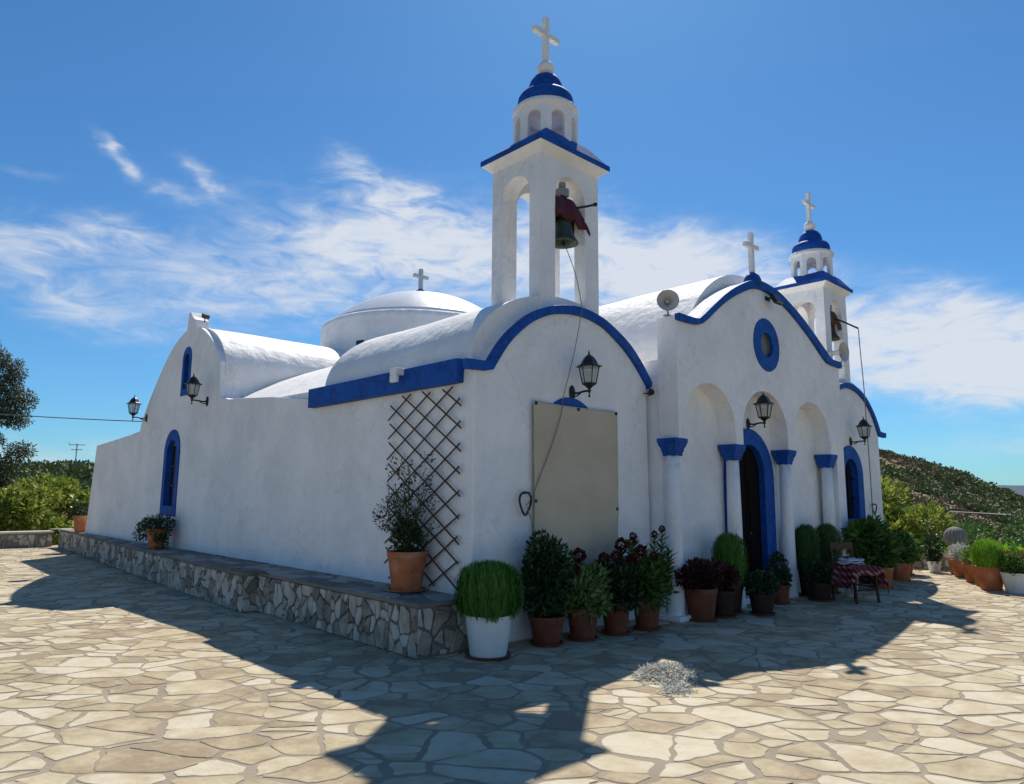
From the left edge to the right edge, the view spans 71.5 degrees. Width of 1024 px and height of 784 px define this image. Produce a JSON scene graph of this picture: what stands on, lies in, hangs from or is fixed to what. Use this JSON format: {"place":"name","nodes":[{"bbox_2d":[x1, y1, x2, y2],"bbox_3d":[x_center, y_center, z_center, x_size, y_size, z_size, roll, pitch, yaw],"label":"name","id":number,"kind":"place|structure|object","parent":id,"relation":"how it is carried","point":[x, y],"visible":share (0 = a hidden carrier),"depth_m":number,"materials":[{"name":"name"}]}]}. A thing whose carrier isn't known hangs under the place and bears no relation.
{"place":"outdoors","nodes":[
{"label":"outdoors","id":0,"kind":"place"},
{"bbox_2d":[0,545,1023,783],"bbox_3d":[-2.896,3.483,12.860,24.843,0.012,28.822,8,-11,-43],"label":"paving","id":1,"kind":"structure","parent":0,"point":[462,747],"depth_m":5.78,"materials":[{"name":"stone"}]},
{"bbox_2d":[51,528,468,658],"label":"stone platform","id":2,"kind":"structure","parent":1,"relation":"on","point":[424,624],"depth_m":8.99,"materials":[{"name":"grey stone"}]},
{"bbox_2d":[68,502,88,531],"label":"potted shrub","id":3,"kind":"object","parent":2,"relation":"on","point":[80,518],"visible":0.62,"depth_m":19.46,"materials":[{"name":"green plant"}]},
{"bbox_2d":[131,514,175,549],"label":"potted succulent","id":4,"kind":"object","parent":2,"relation":"on","point":[156,536],"visible":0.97,"depth_m":13.82,"materials":[{"name":"green plant"}]},
{"bbox_2d":[372,451,443,592],"bbox_3d":[-1.249,1.467,8.135,0.468,1.554,1.261,8,-11,-43],"label":"potted rose","id":5,"kind":"object","parent":2,"relation":"on","point":[407,562],"visible":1,"depth_m":7.95,"materials":[{"name":"plant"}]},
{"bbox_2d":[85,16,885,641],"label":"chapel","id":6,"kind":"structure","parent":1,"relation":"on","point":[277,452],"depth_m":10.39,"materials":[{"name":"white paint"}]},
{"bbox_2d":[0,414,141,421],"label":"overhead cable","id":7,"kind":"object","parent":6,"relation":"attached to","point":[70,418],"visible":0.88,"depth_m":17.05,"materials":[{"name":"grey plastic"}]},
{"bbox_2d":[126,395,147,421],"bbox_3d":[-8.508,0.362,16.121,0.452,0.618,0.308,4,-9,-22],"label":"wall lantern","id":8,"kind":"object","parent":6,"relation":"attached to","point":[134,400],"depth_m":16.08,"materials":[{"name":"black metal"}]},
{"bbox_2d":[159,429,179,516],"bbox_3d":[-6.981,1.675,14.788,0.260,1.780,0.930,8,-11,-43],"label":"window","id":9,"kind":"structure","parent":6,"relation":"in","point":[170,473],"depth_m":14.88,"materials":[{"name":"blue paint"}]},
{"bbox_2d":[180,347,191,396],"bbox_3d":[-6.663,-0.427,14.704,0.155,1.020,0.500,8,-11,-43],"label":"window","id":10,"kind":"structure","parent":6,"relation":"in","point":[187,357],"depth_m":14.74,"materials":[{"name":"blue paint"}]},
{"bbox_2d":[184,374,208,405],"bbox_3d":[-5.992,-0.055,13.496,0.452,0.618,0.308,4,-9,-22],"label":"wall lantern","id":11,"kind":"object","parent":6,"relation":"attached to","point":[193,380],"depth_m":13.45,"materials":[{"name":"black metal"}]},
{"bbox_2d":[201,313,209,321],"bbox_3d":[-6.302,-1.530,14.618,0.130,0.182,0.139,8,-11,-43],"label":"spotlight","id":12,"kind":"object","parent":6,"relation":"attached to","point":[204,316],"visible":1,"depth_m":14.58,"materials":[{"name":"black metal"}]},
{"bbox_2d":[384,386,461,590],"bbox_3d":[-1.066,1.101,8.318,0.017,2.259,1.455,8,-11,-43],"label":"trellis","id":13,"kind":"object","parent":6,"relation":"attached to","point":[441,477],"visible":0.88,"depth_m":8.16,"materials":[{"name":"wood"}]},
{"bbox_2d":[519,491,531,515],"bbox_3d":[0.140,1.280,8.147,0.196,0.285,0.104,8,-11,-43],"label":"wall ring","id":14,"kind":"object","parent":6,"relation":"attached to","point":[530,496],"depth_m":8.14,"materials":[{"name":"black metal"}]},
{"bbox_2d":[553,398,587,408],"bbox_3d":[0.664,1.213,8.850,1.120,2.285,0.225,8,-11,-43],"label":"window","id":15,"kind":"structure","parent":6,"relation":"in","point":[572,402],"depth_m":8.92,"materials":[{"name":"blue paint"}]},
{"bbox_2d":[533,400,618,599],"bbox_3d":[0.832,1.323,8.781,1.583,2.311,0.047,8,-11,-43],"label":"canvas cover","id":16,"kind":"object","parent":6,"relation":"attached to","point":[576,497],"visible":0.8,"depth_m":8.81,"materials":[{"name":"beige fabric"}]},
{"bbox_2d":[555,182,597,248],"bbox_3d":[0.716,-2.376,9.550,0.746,0.910,0.501,4,-9,-20],"label":"church bell","id":17,"kind":"object","parent":6,"relation":"attached to","point":[568,214],"visible":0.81,"depth_m":9.46,"materials":[{"name":"green metal"}]},
{"bbox_2d":[526,246,581,544],"bbox_3d":[0.450,-0.122,8.779,0.979,3.903,0.290,8,-11,-43],"label":"bell rope","id":18,"kind":"object","parent":17,"relation":"hanging from","point":[563,395],"visible":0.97,"depth_m":8.78,"materials":[{"name":"beige fabric"}]},
{"bbox_2d":[569,351,601,397],"bbox_3d":[0.932,-0.217,8.862,0.308,0.618,0.452,4,-9,-22],"label":"wall lantern","id":19,"kind":"object","parent":6,"relation":"attached to","point":[589,361],"depth_m":8.78,"materials":[{"name":"black metal"}]},
{"bbox_2d":[643,389,654,395],"bbox_3d":[1.922,0.008,9.978,0.089,0.090,0.162,4,-9,-20],"label":"spotlight","id":20,"kind":"object","parent":6,"relation":"attached to","point":[650,392],"visible":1,"depth_m":9.93,"materials":[{"name":"black metal"}]},
{"bbox_2d":[657,289,678,316],"bbox_3d":[2.189,-1.246,10.102,0.309,0.377,0.271,1,-8,-2],"label":"loudspeaker","id":21,"kind":"object","parent":6,"relation":"attached to","point":[667,300],"visible":1,"depth_m":10.02,"materials":[{"name":"grey plastic"}]},
{"bbox_2d":[723,429,777,595],"bbox_3d":[3.782,1.945,11.379,1.560,2.720,0.145,8,-11,-43],"label":"doorway","id":22,"kind":"structure","parent":6,"relation":"in","point":[755,465],"depth_m":11.61,"materials":[{"name":"blue paint"}]},
{"bbox_2d":[746,392,773,428],"bbox_3d":[4.021,0.291,11.472,0.308,0.618,0.452,4,-9,-22],"label":"wall lantern","id":23,"kind":"object","parent":6,"relation":"attached to","point":[763,399],"depth_m":11.39,"materials":[{"name":"black metal"}]},
{"bbox_2d":[753,318,778,371],"bbox_3d":[4.150,-0.767,11.686,0.870,0.887,0.095,8,-11,-43],"label":"round window","id":24,"kind":"structure","parent":6,"relation":"in","point":[765,339],"depth_m":11.68,"materials":[{"name":"blue paint"}]},
{"bbox_2d":[765,293,782,305],"bbox_3d":[4.324,-1.522,11.764,0.240,0.175,0.254,8,-11,-43],"label":"floodlight","id":25,"kind":"object","parent":6,"relation":"attached to","point":[775,299],"visible":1,"depth_m":11.68,"materials":[{"name":"black metal"}]},
{"bbox_2d":[828,342,848,361],"bbox_3d":[6.622,-0.788,14.482,0.387,0.413,0.337,8,-11,-43],"label":"loudspeaker","id":26,"kind":"object","parent":6,"relation":"on","point":[842,351],"visible":0.99,"depth_m":14.47,"materials":[{"name":"grey plastic"}]},
{"bbox_2d":[830,305,858,341],"bbox_3d":[6.963,-1.541,15.173,0.740,0.910,0.780,8,-11,-43],"label":"church bell","id":27,"kind":"object","parent":6,"relation":"attached to","point":[834,319],"visible":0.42,"depth_m":15.17,"materials":[{"name":"brown metal"}]},
{"bbox_2d":[858,329,872,513],"bbox_3d":[7.337,0.791,14.723,0.033,4.231,0.346,-5,-10,32],"label":"bell rope","id":28,"kind":"object","parent":27,"relation":"hanging from","point":[866,420],"visible":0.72,"depth_m":14.82,"materials":[{"name":"beige fabric"}]},
{"bbox_2d":[843,446,865,521],"bbox_3d":[6.947,2.192,14.714,1.220,2.150,0.230,8,-11,-43],"label":"window","id":29,"kind":"structure","parent":6,"relation":"in","point":[854,481],"depth_m":14.89,"materials":[{"name":"blue paint"}]},
{"bbox_2d":[849,417,871,445],"bbox_3d":[7.264,0.812,14.770,0.308,0.618,0.452,4,-9,-22],"label":"wall lantern","id":30,"kind":"object","parent":6,"relation":"attached to","point":[863,422],"depth_m":14.69,"materials":[{"name":"black metal"}]},
{"bbox_2d":[453,558,523,660],"bbox_3d":[-0.237,2.184,7.234,0.641,0.979,0.638,8,-11,-43],"label":"potted kochia","id":31,"kind":"object","parent":1,"relation":"on","point":[488,595],"visible":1,"depth_m":7.03,"materials":[{"name":"green plant"}]},
{"bbox_2d":[517,528,575,646],"bbox_3d":[0.397,2.146,7.876,0.773,1.251,0.625,8,-11,-43],"label":"potted shrub","id":32,"kind":"object","parent":1,"relation":"on","point":[546,624],"visible":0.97,"depth_m":7.74,"materials":[{"name":"green plant"}]},
{"bbox_2d":[551,547,614,641],"bbox_3d":[0.797,2.305,8.140,0.894,1.018,0.694,8,-11,-43],"label":"potted celosia","id":33,"kind":"object","parent":1,"relation":"on","point":[583,612],"visible":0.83,"depth_m":7.97,"materials":[{"name":"green plant"}]},
{"bbox_2d":[597,536,648,635],"bbox_3d":[1.243,2.306,8.497,0.882,1.128,0.678,8,-11,-43],"label":"potted celosia","id":34,"kind":"object","parent":1,"relation":"on","point":[623,588],"visible":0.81,"depth_m":8.34,"materials":[{"name":"green plant"}]},
{"bbox_2d":[623,525,679,631],"bbox_3d":[1.692,2.298,8.862,1.005,1.256,0.705,8,-11,-43],"label":"potted celosia","id":35,"kind":"object","parent":1,"relation":"on","point":[656,578],"visible":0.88,"depth_m":8.64,"materials":[{"name":"green plant"}]},
{"bbox_2d":[627,661,703,697],"bbox_3d":[1.341,2.514,6.259,0.679,0.180,1.136,-2,-9,17],"label":"silver plant","id":36,"kind":"object","parent":1,"relation":"on","point":[678,676],"visible":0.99,"depth_m":6.30,"materials":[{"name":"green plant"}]},
{"bbox_2d":[673,557,728,621],"bbox_3d":[2.537,2.615,9.503,1.008,0.829,0.614,8,-11,-43],"label":"potted coleus","id":37,"kind":"object","parent":1,"relation":"on","point":[701,595],"visible":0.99,"depth_m":9.30,"materials":[{"name":"brown ceramic"}]},
{"bbox_2d":[706,564,740,618],"bbox_3d":[2.880,2.704,9.728,0.579,0.724,0.519,8,-11,-43],"label":"potted coleus","id":38,"kind":"object","parent":1,"relation":"on","point":[725,603],"visible":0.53,"depth_m":9.57,"materials":[{"name":"brown ceramic"}]},
{"bbox_2d":[711,531,748,614],"bbox_3d":[3.081,2.537,10.047,0.484,1.149,0.469,8,-11,-43],"label":"potted kochia","id":39,"kind":"object","parent":1,"relation":"on","point":[729,550],"visible":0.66,"depth_m":9.92,"materials":[{"name":"green plant"}]},
{"bbox_2d":[742,568,780,615],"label":"potted shrub","id":40,"kind":"object","parent":1,"relation":"on","point":[762,600],"visible":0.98,"depth_m":9.82,"materials":[{"name":"green plant"}]},
{"bbox_2d":[764,550,793,604],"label":"potted shrub","id":41,"kind":"object","parent":1,"relation":"on","point":[782,595],"visible":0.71,"depth_m":10.87,"materials":[{"name":"green plant"}]},
{"bbox_2d":[795,523,822,596],"bbox_3d":[4.941,2.791,11.906,0.490,1.217,0.471,8,-11,-43],"label":"potted kochia","id":42,"kind":"object","parent":1,"relation":"on","point":[808,544],"visible":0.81,"depth_m":11.79,"materials":[{"name":"green plant"}]},
{"bbox_2d":[802,559,834,601],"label":"potted shrub","id":43,"kind":"object","parent":1,"relation":"on","point":[819,586],"visible":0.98,"depth_m":11.21,"materials":[{"name":"green plant"}]},
{"bbox_2d":[816,523,842,593],"bbox_3d":[5.451,2.846,12.268,0.486,1.220,0.467,8,-11,-43],"label":"potted kochia","id":44,"kind":"object","parent":1,"relation":"on","point":[828,532],"visible":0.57,"depth_m":12.15,"materials":[{"name":"green plant"}]},
{"bbox_2d":[845,583,857,596],"bbox_3d":[5.611,3.277,11.749,0.222,0.220,0.220,8,-11,-43],"label":"bucket","id":45,"kind":"object","parent":1,"relation":"on","point":[848,592],"visible":0.35,"depth_m":11.68,"materials":[{"name":"white plastic"}]},
{"bbox_2d":[840,529,863,586],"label":"potted shrub","id":46,"kind":"object","parent":1,"relation":"on","point":[848,552],"visible":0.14,"depth_m":12.95,"materials":[{"name":"green plant"}]},
{"bbox_2d":[828,542,879,603],"bbox_3d":[5.423,2.862,11.286,0.517,0.906,0.512,4,-9,-23],"label":"chair","id":47,"kind":"object","parent":1,"relation":"on","point":[839,545],"visible":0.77,"depth_m":11.40,"materials":[{"name":"brown wood"}]},
{"bbox_2d":[828,564,888,596],"bbox_3d":[5.447,2.946,11.206,0.767,0.454,0.528,4,-9,-23],"label":"table","id":48,"kind":"object","parent":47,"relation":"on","point":[846,575],"visible":0.95,"depth_m":11.10,"materials":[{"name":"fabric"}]},
{"bbox_2d":[837,558,863,563],"bbox_3d":[5.408,2.697,11.350,0.365,0.093,0.231,4,-9,-23],"label":"folded cloth","id":49,"kind":"object","parent":48,"relation":"on","point":[851,561],"visible":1,"depth_m":11.29,"materials":[{"name":"fabric"}]},
{"bbox_2d":[840,514,906,588],"bbox_3d":[6.614,2.896,12.952,1.288,1.338,1.009,8,-11,-43],"label":"potted shrub","id":50,"kind":"object","parent":1,"relation":"on","point":[873,545],"visible":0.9,"depth_m":12.79,"materials":[{"name":"green plant"}]},
{"bbox_2d":[887,528,925,580],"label":"potted shrub","id":51,"kind":"object","parent":1,"relation":"on","point":[909,556],"visible":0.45,"depth_m":14.04,"materials":[{"name":"green plant"}]},
{"bbox_2d":[902,532,923,575],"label":"potted shrub","id":52,"kind":"object","parent":1,"relation":"on","point":[911,570],"visible":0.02,"depth_m":15.14,"materials":[{"name":"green plant"}]},
{"bbox_2d":[922,530,943,571],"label":"potted shrub","id":53,"kind":"object","parent":1,"relation":"on","point":[932,558],"visible":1,"depth_m":15.89,"materials":[{"name":"green plant"}]},
{"bbox_2d":[943,527,967,574],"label":"potted cactus","id":54,"kind":"object","parent":1,"relation":"on","point":[953,535],"visible":0.63,"depth_m":15.38,"materials":[{"name":"plant"}]},
{"bbox_2d":[947,543,971,577],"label":"potted shrub","id":55,"kind":"object","parent":1,"relation":"on","point":[957,567],"visible":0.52,"depth_m":14.87,"materials":[{"name":"ceramic"}]},
{"bbox_2d":[958,544,975,582],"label":"potted shrub","id":56,"kind":"object","parent":1,"relation":"on","point":[968,569],"visible":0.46,"depth_m":13.92,"materials":[{"name":"orange ceramic"}]},
{"bbox_2d":[969,557,979,586],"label":"potted shrub","id":57,"kind":"object","parent":1,"relation":"on","point":[975,574],"visible":0.06,"depth_m":13.33,"materials":[{"name":"ceramic"}]},
{"bbox_2d":[969,538,1004,590],"bbox_3d":[8.594,3.089,12.822,0.571,0.950,0.532,8,-11,-43],"label":"potted kochia","id":58,"kind":"object","parent":1,"relation":"on","point":[986,555],"visible":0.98,"depth_m":12.68,"materials":[{"name":"plant"}]},
{"bbox_2d":[999,550,1023,593],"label":"potted shrub","id":59,"kind":"object","parent":1,"relation":"on","point":[1012,573],"visible":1,"depth_m":12.35,"materials":[{"name":"white ceramic"}]},
{"bbox_2d":[0,0,1023,484],"label":"sky","id":60,"kind":"structure","parent":0,"point":[275,169],"materials":[{"name":"blue"}]},
{"bbox_2d":[61,455,1023,528],"bbox_3d":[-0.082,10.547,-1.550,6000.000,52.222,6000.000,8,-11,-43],"label":"ground","id":61,"kind":"structure","parent":0,"point":[925,494],"depth_m":84.33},
{"bbox_2d":[0,340,39,490],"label":"eucalyptus tree","id":62,"kind":"object","parent":61,"relation":"on","point":[9,405],"visible":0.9,"depth_m":24.67,"materials":[{"name":"green plant"}]},
{"bbox_2d":[0,530,53,548],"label":"garden wall","id":63,"kind":"structure","parent":61,"relation":"on","point":[21,539],"depth_m":20.87,"materials":[{"name":"stone"}]},
{"bbox_2d":[0,479,73,544],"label":"fig bush","id":64,"kind":"object","parent":61,"relation":"on","point":[23,507],"visible":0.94,"depth_m":22.47,"materials":[{"name":"green plant"}]},
{"bbox_2d":[0,459,94,496],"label":"hillside wood","id":65,"kind":"object","parent":61,"relation":"on","point":[82,471],"visible":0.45,"depth_m":97.84,"materials":[{"name":"green plant"}]},
{"bbox_2d":[20,472,90,544],"bbox_3d":[-16.212,4.470,25.361,3.729,3.221,2.774,8,-11,-43],"label":"fig bush","id":66,"kind":"object","parent":61,"relation":"on","point":[69,492],"visible":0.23,"depth_m":25.15,"materials":[{"name":"green plant"}]},
{"bbox_2d":[69,443,81,462],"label":"antenna mast","id":67,"kind":"object","parent":61,"relation":"on","point":[76,449],"visible":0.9,"depth_m":102.62,"materials":[{"name":"silver metal"}]},
{"bbox_2d":[881,474,924,528],"bbox_3d":[9.403,3.618,19.583,4.277,3.632,3.556,8,-11,-43],"label":"garden bush","id":68,"kind":"object","parent":61,"relation":"on","point":[902,500],"visible":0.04,"depth_m":18.42,"materials":[{"name":"green plant"}]},
{"bbox_2d":[882,499,957,552],"bbox_3d":[9.854,3.921,17.922,2.494,2.548,2.750,8,-11,-43],"label":"garden bush","id":69,"kind":"object","parent":61,"relation":"on","point":[898,520],"visible":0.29,"depth_m":17.26,"materials":[{"name":"green plant"}]},
{"bbox_2d":[920,512,970,552],"bbox_3d":[11.822,4.461,20.038,2.820,2.150,3.134,-3,-9,23],"label":"garden bush","id":70,"kind":"object","parent":61,"relation":"on","point":[943,543],"visible":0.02,"depth_m":20.27,"materials":[{"name":"green plant"}]},
{"bbox_2d":[879,449,1023,540],"bbox_3d":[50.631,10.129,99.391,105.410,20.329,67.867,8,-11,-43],"label":"hillside scrub","id":71,"kind":"object","parent":61,"relation":"on","point":[928,485],"visible":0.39,"depth_m":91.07,"materials":[{"name":"green plant"}]},
{"bbox_2d":[913,553,1023,569],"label":"garden wall","id":72,"kind":"structure","parent":61,"relation":"on","point":[943,560],"depth_m":16.40,"materials":[{"name":"stone"}]},
{"bbox_2d":[919,510,1022,548],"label":"garden bush","id":73,"kind":"object","parent":61,"relation":"on","point":[989,527],"visible":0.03,"depth_m":24.37,"materials":[{"name":"green plant"}]},
{"bbox_2d":[931,510,1020,515],"bbox_3d":[19.801,5.202,31.534,0.036,0.355,22.417,0,-8,2],"label":"pipe","id":74,"kind":"object","parent":61,"relation":"on","point":[978,512],"visible":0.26,"depth_m":30.08,"materials":[{"name":"grey plastic"}]},
{"bbox_2d":[942,518,1023,554],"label":"garden bush","id":75,"kind":"object","parent":61,"relation":"on","point":[967,527],"visible":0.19,"depth_m":20.90,"materials":[{"name":"green plant"}]},
{"bbox_2d":[994,509,1023,547],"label":"garden bush","id":76,"kind":"object","parent":61,"relation":"on","point":[1012,519],"visible":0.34,"depth_m":23.92,"materials":[{"name":"green plant"}]},
{"bbox_2d":[1000,541,1023,555],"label":"garden bush","id":77,"kind":"object","parent":61,"relation":"on","point":[1015,548],"visible":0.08,"depth_m":17.69,"materials":[{"name":"green plant"}]},
{"bbox_2d":[991,485,1023,495],"bbox_3d":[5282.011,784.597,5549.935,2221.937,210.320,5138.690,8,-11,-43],"label":"sea","id":78,"kind":"structure","parent":0,"point":[1019,489],"depth_m":6098.26,"materials":[{"name":"blue liquid"}]}
]}

